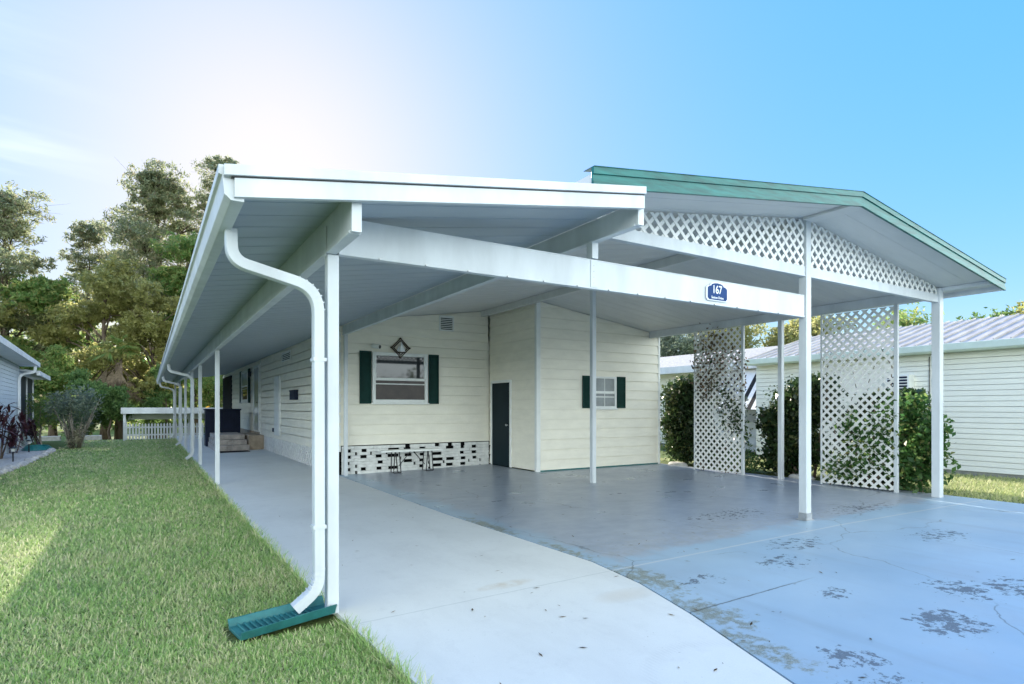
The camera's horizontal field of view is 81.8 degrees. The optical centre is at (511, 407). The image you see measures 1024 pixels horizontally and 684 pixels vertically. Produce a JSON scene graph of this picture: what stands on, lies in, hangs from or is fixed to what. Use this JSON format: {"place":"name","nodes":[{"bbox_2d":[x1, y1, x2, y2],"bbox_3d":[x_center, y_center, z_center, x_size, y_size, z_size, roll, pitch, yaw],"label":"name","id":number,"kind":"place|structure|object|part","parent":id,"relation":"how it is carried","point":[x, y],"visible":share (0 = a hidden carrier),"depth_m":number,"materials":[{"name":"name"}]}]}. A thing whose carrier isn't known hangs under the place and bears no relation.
{"place":"outdoors","nodes":[
{"label":"outdoors","id":0,"kind":"place"},
{"bbox_2d":[177,435,791,683],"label":"walkway","id":1,"kind":"structure","parent":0,"point":[431,578],"depth_m":4.58,"materials":[{"name":"concrete"}]},
{"bbox_2d":[203,409,240,445],"bbox_3d":[-11.309,0.776,23.070,1.260,1.432,0.810,0,0,-32],"label":"storage cabinet","id":2,"kind":"object","parent":1,"relation":"on","point":[229,420],"visible":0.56,"depth_m":22.77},
{"bbox_3d":[-11.356,0.770,22.604,0.550,1.220,0.032,0,0,-32],"label":"door","id":3,"kind":"part","parent":2,"relation":"part of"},
{"bbox_3d":[-10.867,0.770,22.906,0.560,1.220,0.032,0,0,-32],"label":"door","id":4,"kind":"part","parent":2,"relation":"part of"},
{"bbox_2d":[220,450,249,452],"bbox_3d":[-9.294,1.477,19.731,0.950,0.016,0.550,0,0,-32],"label":"door mat","id":5,"kind":"object","parent":1,"relation":"on","point":[234,451],"depth_m":19.63,"materials":[{"name":"black rubber"}]},
{"bbox_2d":[208,432,263,450],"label":"brick steps","id":6,"kind":"structure","parent":1,"relation":"on","point":[233,441],"depth_m":20.61,"materials":[{"name":"concrete"}]},
{"bbox_2d":[156,163,645,613],"bbox_3d":[-8.487,-0.178,17.600,3.322,3.378,31.565,0,0,-32],"label":"porch canopy","id":7,"kind":"object","parent":1,"relation":"on","point":[270,271],"visible":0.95,"depth_m":4.77,"materials":[{"name":"white metal"}]},
{"bbox_2d":[352,481,1013,683],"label":"fallen leaves","id":8,"kind":"object","parent":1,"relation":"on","point":[667,613],"visible":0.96,"depth_m":4.20,"materials":[{"name":"brown plant"}]},
{"bbox_2d":[0,419,1023,683],"bbox_3d":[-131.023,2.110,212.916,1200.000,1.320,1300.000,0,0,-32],"label":"lawn","id":9,"kind":"structure","parent":0,"point":[308,625],"depth_m":5.27,"materials":[{"name":"plant"}]},
{"bbox_2d":[0,468,10,473],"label":"edging stone","id":10,"kind":"object","parent":9,"relation":"on","point":[5,470],"visible":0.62,"depth_m":13.78,"materials":[{"name":"white stone"}]},
{"bbox_2d":[7,465,19,469],"bbox_3d":[-12.357,1.487,14.613,0.275,0.130,0.274,0,0,-32],"label":"edging stone","id":11,"kind":"object","parent":9,"relation":"on","point":[15,467],"visible":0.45,"depth_m":14.56,"materials":[{"name":"white stone"}]},
{"bbox_2d":[0,297,33,368],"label":"oak tree","id":12,"kind":"object","parent":9,"relation":"on","point":[5,312],"visible":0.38,"depth_m":36.31,"materials":[{"name":"green plant"}]},
{"bbox_2d":[0,448,45,467],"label":"gravel bed","id":13,"kind":"object","parent":9,"relation":"on","point":[20,456],"depth_m":18.06,"materials":[{"name":"white gravel"}]},
{"bbox_2d":[9,447,15,461],"bbox_3d":[-13.836,1.310,16.378,0.170,0.420,0.170,0,0,-32],"label":"path light","id":14,"kind":"object","parent":13,"relation":"on","point":[12,449],"visible":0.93,"depth_m":16.36,"materials":[{"name":"black metal"}]},
{"bbox_2d":[0,402,30,458],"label":"cordyline plant","id":15,"kind":"object","parent":13,"relation":"on","point":[12,432],"visible":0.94,"depth_m":17.42,"materials":[{"name":"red plant"}]},
{"bbox_2d":[7,410,35,452],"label":"cordyline plant","id":16,"kind":"object","parent":13,"relation":"on","point":[25,426],"visible":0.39,"depth_m":19.55,"materials":[{"name":"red plant"}]},
{"bbox_2d":[27,440,30,451],"bbox_3d":[-16.225,1.310,19.840,0.170,0.420,0.170,0,0,-32],"label":"path light","id":17,"kind":"object","parent":13,"relation":"on","point":[28,442],"visible":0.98,"depth_m":19.82,"materials":[{"name":"black metal"}]},
{"bbox_2d":[21,445,51,450],"bbox_3d":[-16.794,1.424,20.898,0.872,0.140,1.632,0,0,-32],"label":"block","id":18,"kind":"object","parent":13,"relation":"on","point":[38,447],"visible":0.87,"depth_m":20.44,"materials":[{"name":"teal plastic"}]},
{"bbox_2d":[0,335,50,454],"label":"neighbour home","id":19,"kind":"object","parent":9,"relation":"on","point":[16,385],"visible":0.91,"depth_m":20.25,"materials":[{"name":"white plastic"}]},
{"bbox_2d":[19,366,45,434],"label":"shrub","id":20,"kind":"object","parent":9,"relation":"on","point":[37,388],"visible":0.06,"depth_m":32.94,"materials":[{"name":"green plant"}]},
{"bbox_2d":[23,417,42,444],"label":"cordyline plant","id":21,"kind":"object","parent":9,"relation":"on","point":[34,432],"visible":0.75,"depth_m":22.87,"materials":[{"name":"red plant"}]},
{"bbox_2d":[0,180,75,368],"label":"pine tree","id":22,"kind":"object","parent":9,"relation":"on","point":[13,224],"visible":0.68,"depth_m":38.03,"materials":[{"name":"green plant"}]},
{"bbox_2d":[25,391,65,444],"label":"garden shrub","id":23,"kind":"object","parent":9,"relation":"on","point":[37,403],"visible":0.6,"depth_m":24.05,"materials":[{"name":"green plant"}]},
{"bbox_2d":[37,436,60,440],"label":"wall","id":24,"kind":"structure","parent":9,"relation":"on","point":[50,438],"depth_m":28.55,"materials":[{"name":"concrete"}]},
{"bbox_2d":[0,273,100,435],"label":"oak tree","id":25,"kind":"object","parent":9,"relation":"on","point":[40,294],"visible":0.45,"depth_m":37.42,"materials":[{"name":"green plant"}]},
{"bbox_2d":[27,343,79,435],"bbox_3d":[-26.334,-0.723,33.961,3.634,6.092,2.646,0,0,39],"label":"shrub","id":26,"kind":"object","parent":9,"relation":"on","point":[58,357],"visible":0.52,"depth_m":33.81,"materials":[{"name":"green plant"}]},
{"bbox_2d":[41,384,107,448],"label":"garden shrub","id":27,"kind":"object","parent":9,"relation":"on","point":[73,438],"visible":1,"depth_m":22.01,"materials":[{"name":"green plant"}]},
{"bbox_2d":[56,218,120,434],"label":"pine tree","id":28,"kind":"object","parent":9,"relation":"on","point":[83,231],"visible":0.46,"depth_m":45.06,"materials":[{"name":"green plant"}]},
{"bbox_2d":[23,254,155,439],"bbox_3d":[-26.140,-3.558,38.196,8.130,12.321,6.788,0,0,12],"label":"oak tree","id":29,"kind":"object","parent":9,"relation":"on","point":[104,307],"visible":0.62,"depth_m":36.81,"materials":[{"name":"green plant"}]},
{"bbox_2d":[61,366,119,435],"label":"shrub","id":30,"kind":"object","parent":9,"relation":"on","point":[78,377],"visible":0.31,"depth_m":33.29,"materials":[{"name":"green plant"}]},
{"bbox_2d":[84,435,101,439],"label":"wall","id":31,"kind":"structure","parent":9,"relation":"on","point":[94,437],"depth_m":29.44,"materials":[{"name":"concrete"}]},
{"bbox_2d":[75,383,133,439],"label":"shrub","id":32,"kind":"object","parent":9,"relation":"on","point":[114,402],"visible":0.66,"depth_m":33.17,"materials":[{"name":"green plant"}]},
{"bbox_2d":[81,334,145,438],"bbox_3d":[-23.846,-1.108,35.687,3.604,6.755,3.786,0,0,-32],"label":"cabbage palm","id":33,"kind":"object","parent":9,"relation":"on","point":[112,378],"visible":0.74,"depth_m":35.51,"materials":[{"name":"green plant"}]},
{"bbox_2d":[10,297,222,430],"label":"distant woods","id":34,"kind":"object","parent":9,"relation":"on","point":[131,421],"depth_m":72.58,"materials":[{"name":"green plant"}]},
{"bbox_2d":[85,158,203,437],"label":"pine tree","id":35,"kind":"object","parent":9,"relation":"on","point":[152,199],"visible":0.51,"depth_m":43.46,"materials":[{"name":"green plant"}]},
{"bbox_2d":[106,275,183,438],"bbox_3d":[-22.954,-2.943,38.336,5.694,10.806,6.343,0,0,-32],"label":"oak tree","id":36,"kind":"object","parent":9,"relation":"on","point":[144,327],"visible":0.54,"depth_m":37.08,"materials":[{"name":"green plant"}]},
{"bbox_2d":[123,422,203,440],"bbox_3d":[-15.244,1.160,28.874,6.300,0.920,0.160,0,0,-32],"label":"picket fence","id":37,"kind":"object","parent":9,"relation":"on","point":[125,434],"visible":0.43,"depth_m":27.87,"materials":[{"name":"white wood"}]},
{"bbox_2d":[133,363,195,437],"bbox_3d":[-21.801,-0.261,37.211,3.733,5.179,4.009,0,0,41],"label":"shrub","id":38,"kind":"object","parent":9,"relation":"on","point":[158,399],"visible":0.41,"depth_m":36.79,"materials":[{"name":"green plant"}]},
{"bbox_2d":[121,408,222,432],"bbox_3d":[-18.698,1.120,34.545,6.880,2.200,2.760,0,0,-32],"label":"shelter","id":39,"kind":"object","parent":9,"relation":"on","point":[152,413],"visible":0.38,"depth_m":33.21,"materials":[{"name":"white metal"}]},
{"bbox_2d":[145,227,212,434],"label":"oak tree","id":40,"kind":"object","parent":9,"relation":"on","point":[171,279],"visible":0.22,"depth_m":40.09,"materials":[{"name":"green plant"}]},
{"bbox_2d":[194,375,222,407],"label":"shrub","id":41,"kind":"object","parent":9,"relation":"on","point":[208,394],"visible":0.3,"depth_m":37.93,"materials":[{"name":"green plant"}]},
{"bbox_2d":[183,154,239,404],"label":"pine tree","id":42,"kind":"object","parent":9,"relation":"on","point":[211,165],"visible":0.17,"depth_m":46.88,"materials":[{"name":"green plant"}]},
{"bbox_2d":[228,595,336,640],"bbox_3d":[-1.601,1.472,4.155,0.660,0.100,0.327,0,0,-41],"label":"splash block","id":43,"kind":"object","parent":9,"relation":"on","point":[250,625],"depth_m":4.12,"materials":[{"name":"teal plastic"}]},
{"bbox_2d":[668,462,687,465],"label":"edging slab","id":44,"kind":"structure","parent":9,"relation":"on","point":[677,463],"depth_m":14.36,"materials":[{"name":"concrete"}]},
{"bbox_2d":[660,331,706,356],"bbox_3d":[10.572,-2.111,38.452,5.141,7.590,6.607,0,0,-32],"label":"oak tree","id":45,"kind":"object","parent":9,"relation":"on","point":[670,345],"visible":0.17,"depth_m":36.83,"materials":[{"name":"green plant"}]},
{"bbox_2d":[660,373,740,468],"bbox_3d":[4.644,0.429,14.791,1.208,2.567,2.186,0,0,-32],"label":"hedge bush","id":46,"kind":"object","parent":9,"relation":"on","point":[677,421],"visible":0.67,"depth_m":14.76,"materials":[{"name":"green plant"}]},
{"bbox_2d":[693,323,771,351],"bbox_3d":[13.673,-2.287,37.704,6.877,7.962,5.606,0,0,-32],"label":"oak tree","id":47,"kind":"object","parent":9,"relation":"on","point":[749,335],"visible":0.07,"depth_m":36.54,"materials":[{"name":"green plant"}]},
{"bbox_2d":[714,443,777,472],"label":"fern","id":48,"kind":"object","parent":9,"relation":"on","point":[749,461],"visible":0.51,"depth_m":13.04,"materials":[{"name":"green plant"}]},
{"bbox_2d":[751,371,848,477],"bbox_3d":[6.168,0.477,12.494,1.178,2.437,1.860,0,0,-32],"label":"hedge bush","id":49,"kind":"object","parent":9,"relation":"on","point":[768,417],"visible":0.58,"depth_m":12.38,"materials":[{"name":"green plant"}]},
{"bbox_2d":[788,474,814,479],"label":"edging slab","id":50,"kind":"structure","parent":9,"relation":"on","point":[795,476],"depth_m":11.78,"materials":[{"name":"concrete"}]},
{"bbox_2d":[757,314,856,347],"bbox_3d":[18.264,-2.227,34.753,6.392,7.846,8.022,0,0,-32],"label":"oak tree","id":51,"kind":"object","parent":9,"relation":"on","point":[791,332],"visible":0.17,"depth_m":35.46,"materials":[{"name":"green plant"}]},
{"bbox_2d":[660,313,1023,478],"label":"neighbour house","id":52,"kind":"structure","parent":9,"relation":"on","point":[983,383],"depth_m":13.42,"materials":[{"name":"beige plastic"}]},
{"bbox_2d":[816,385,930,485],"bbox_3d":[6.881,0.654,11.248,1.166,2.155,1.863,0,0,-32],"label":"hedge bush","id":53,"kind":"object","parent":9,"relation":"on","point":[913,392],"visible":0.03,"depth_m":10.99,"materials":[{"name":"green plant"}]},
{"bbox_2d":[871,302,944,328],"bbox_3d":[21.531,-2.092,32.365,6.943,7.582,6.326,0,0,-32],"label":"oak tree","id":54,"kind":"object","parent":9,"relation":"on","point":[904,321],"visible":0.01,"depth_m":32.68,"materials":[{"name":"green plant"}]},
{"bbox_2d":[881,390,960,492],"bbox_3d":[6.880,0.615,10.031,1.163,1.811,1.087,0,0,28],"label":"vine shrub","id":55,"kind":"object","parent":9,"relation":"on","point":[915,451],"visible":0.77,"depth_m":9.85,"materials":[{"name":"green plant"}]},
{"bbox_2d":[943,304,1021,322],"bbox_3d":[24.877,-1.809,30.549,6.092,7.012,4.719,0,0,15],"label":"oak tree","id":56,"kind":"object","parent":9,"relation":"on","point":[1006,312],"visible":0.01,"depth_m":30.50,"materials":[{"name":"green plant"}]},
{"bbox_2d":[1008,300,1023,314],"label":"oak tree","id":57,"kind":"object","parent":9,"relation":"on","point":[1020,307],"visible":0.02,"depth_m":29.10,"materials":[{"name":"green plant"}]},
{"bbox_2d":[0,0,1023,407],"label":"sky","id":58,"kind":"structure","parent":0,"point":[915,106],"materials":[{"name":"blue"}]},
{"bbox_2d":[339,464,1023,683],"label":"driveway","id":59,"kind":"structure","parent":0,"point":[921,588],"depth_m":5.83,"materials":[{"name":"blue paint"}]},
{"bbox_2d":[223,312,507,474],"bbox_3d":[-6.872,-0.430,24.419,7.210,3.900,23.203,0,0,-32],"label":"mobile home","id":60,"kind":"object","parent":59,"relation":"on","point":[430,388],"visible":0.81,"depth_m":14.11,"materials":[{"name":"beige"}]},
{"bbox_2d":[240,370,247,402],"bbox_3d":[-11.270,-0.863,24.885,0.060,1.335,2.060,0,0,-32],"label":"window","id":61,"kind":"structure","parent":60,"relation":"in","point":[244,375],"depth_m":24.93,"materials":[{"name":"clear glass"}]},
{"bbox_2d":[253,364,259,430],"bbox_3d":[-9.673,-0.355,22.287,0.095,2.450,1.300,0,0,-32],"label":"door","id":62,"kind":"structure","parent":60,"relation":"in","point":[256,372],"depth_m":22.25,"materials":[{"name":"white glass"}]},
{"bbox_2d":[371,344,380,348],"bbox_3d":[-3.042,-1.355,13.141,0.254,0.127,0.099,0,0,18],"label":"security camera","id":63,"kind":"object","parent":60,"relation":"attached to","point":[376,346],"visible":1,"depth_m":13.10,"materials":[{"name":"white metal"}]},
{"bbox_2d":[371,352,428,404],"bbox_3d":[-2.545,-0.653,13.515,1.390,1.175,0.060,0,0,-32],"label":"window","id":64,"kind":"structure","parent":60,"relation":"in","point":[395,380],"depth_m":13.51,"materials":[{"name":"white glass"}]},
{"bbox_2d":[390,337,410,357],"bbox_3d":[-2.547,-1.357,13.498,0.490,0.475,0.057,0,0,-32],"label":"wall ornament","id":65,"kind":"object","parent":60,"relation":"attached to","point":[402,350],"depth_m":13.49,"materials":[{"name":"brown metal"}]},
{"bbox_2d":[377,448,441,473],"bbox_3d":[-2.286,1.201,13.303,1.450,0.512,0.265,0,0,-32],"label":"folding bench","id":66,"kind":"object","parent":59,"relation":"on","point":[410,450],"visible":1,"depth_m":13.24,"materials":[{"name":"white metal"}]},
{"bbox_2d":[489,302,659,471],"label":"storage shed","id":67,"kind":"structure","parent":59,"relation":"on","point":[539,380],"depth_m":13.77,"materials":[{"name":"beige"}]},
{"bbox_2d":[492,382,508,466],"bbox_3d":[-0.291,0.407,14.222,0.100,1.985,0.824,0,0,-32],"label":"door","id":68,"kind":"structure","parent":67,"relation":"in","point":[500,391],"depth_m":14.24,"materials":[{"name":"metal"}]},
{"bbox_2d":[596,376,617,409],"bbox_3d":[2.184,-0.333,13.900,0.770,0.775,0.060,0,0,-32],"label":"window","id":69,"kind":"structure","parent":67,"relation":"in","point":[606,387],"depth_m":13.93,"materials":[{"name":"white glass"}]},
{"bbox_2d":[337,165,1005,520],"bbox_3d":[-5.361,-0.539,20.431,9.894,3.918,33.060,0,0,-32],"label":"gabled carport","id":70,"kind":"object","parent":59,"relation":"on","point":[765,252],"visible":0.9,"depth_m":7.43,"materials":[{"name":"white metal"}]},
{"bbox_2d":[706,282,727,301],"bbox_3d":[2.260,-1.272,6.506,0.350,0.206,0.018,0,0,-32],"label":"house number sign","id":71,"kind":"object","parent":70,"relation":"attached to","point":[716,291],"visible":1,"depth_m":6.50,"materials":[{"name":"blue metal"}]},
{"bbox_2d":[694,325,744,474],"bbox_3d":[4.502,-0.146,12.909,0.050,3.132,1.330,0,0,-32],"label":"lattice screen","id":72,"kind":"object","parent":59,"relation":"on","point":[742,398],"visible":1,"depth_m":12.86,"materials":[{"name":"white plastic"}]},
{"bbox_2d":[689,323,751,473],"bbox_3d":[4.587,-0.324,12.929,0.628,3.496,1.633,0,0,-32],"label":"climbing vine","id":73,"kind":"object","parent":72,"relation":"attached to","point":[728,396],"visible":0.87,"depth_m":12.80,"materials":[{"name":"green plant"}]},
{"bbox_2d":[820,304,898,492],"bbox_3d":[6.064,-0.146,10.371,0.050,3.132,1.330,0,0,-32],"label":"lattice screen","id":74,"kind":"object","parent":59,"relation":"on","point":[895,381],"visible":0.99,"depth_m":10.31,"materials":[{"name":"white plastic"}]},
{"bbox_2d":[818,349,911,489],"bbox_3d":[6.091,0.234,10.304,0.613,2.534,1.518,0,0,-32],"label":"climbing vine","id":75,"kind":"object","parent":74,"relation":"attached to","point":[865,446],"visible":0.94,"depth_m":10.20,"materials":[{"name":"green plant"}]}
]}

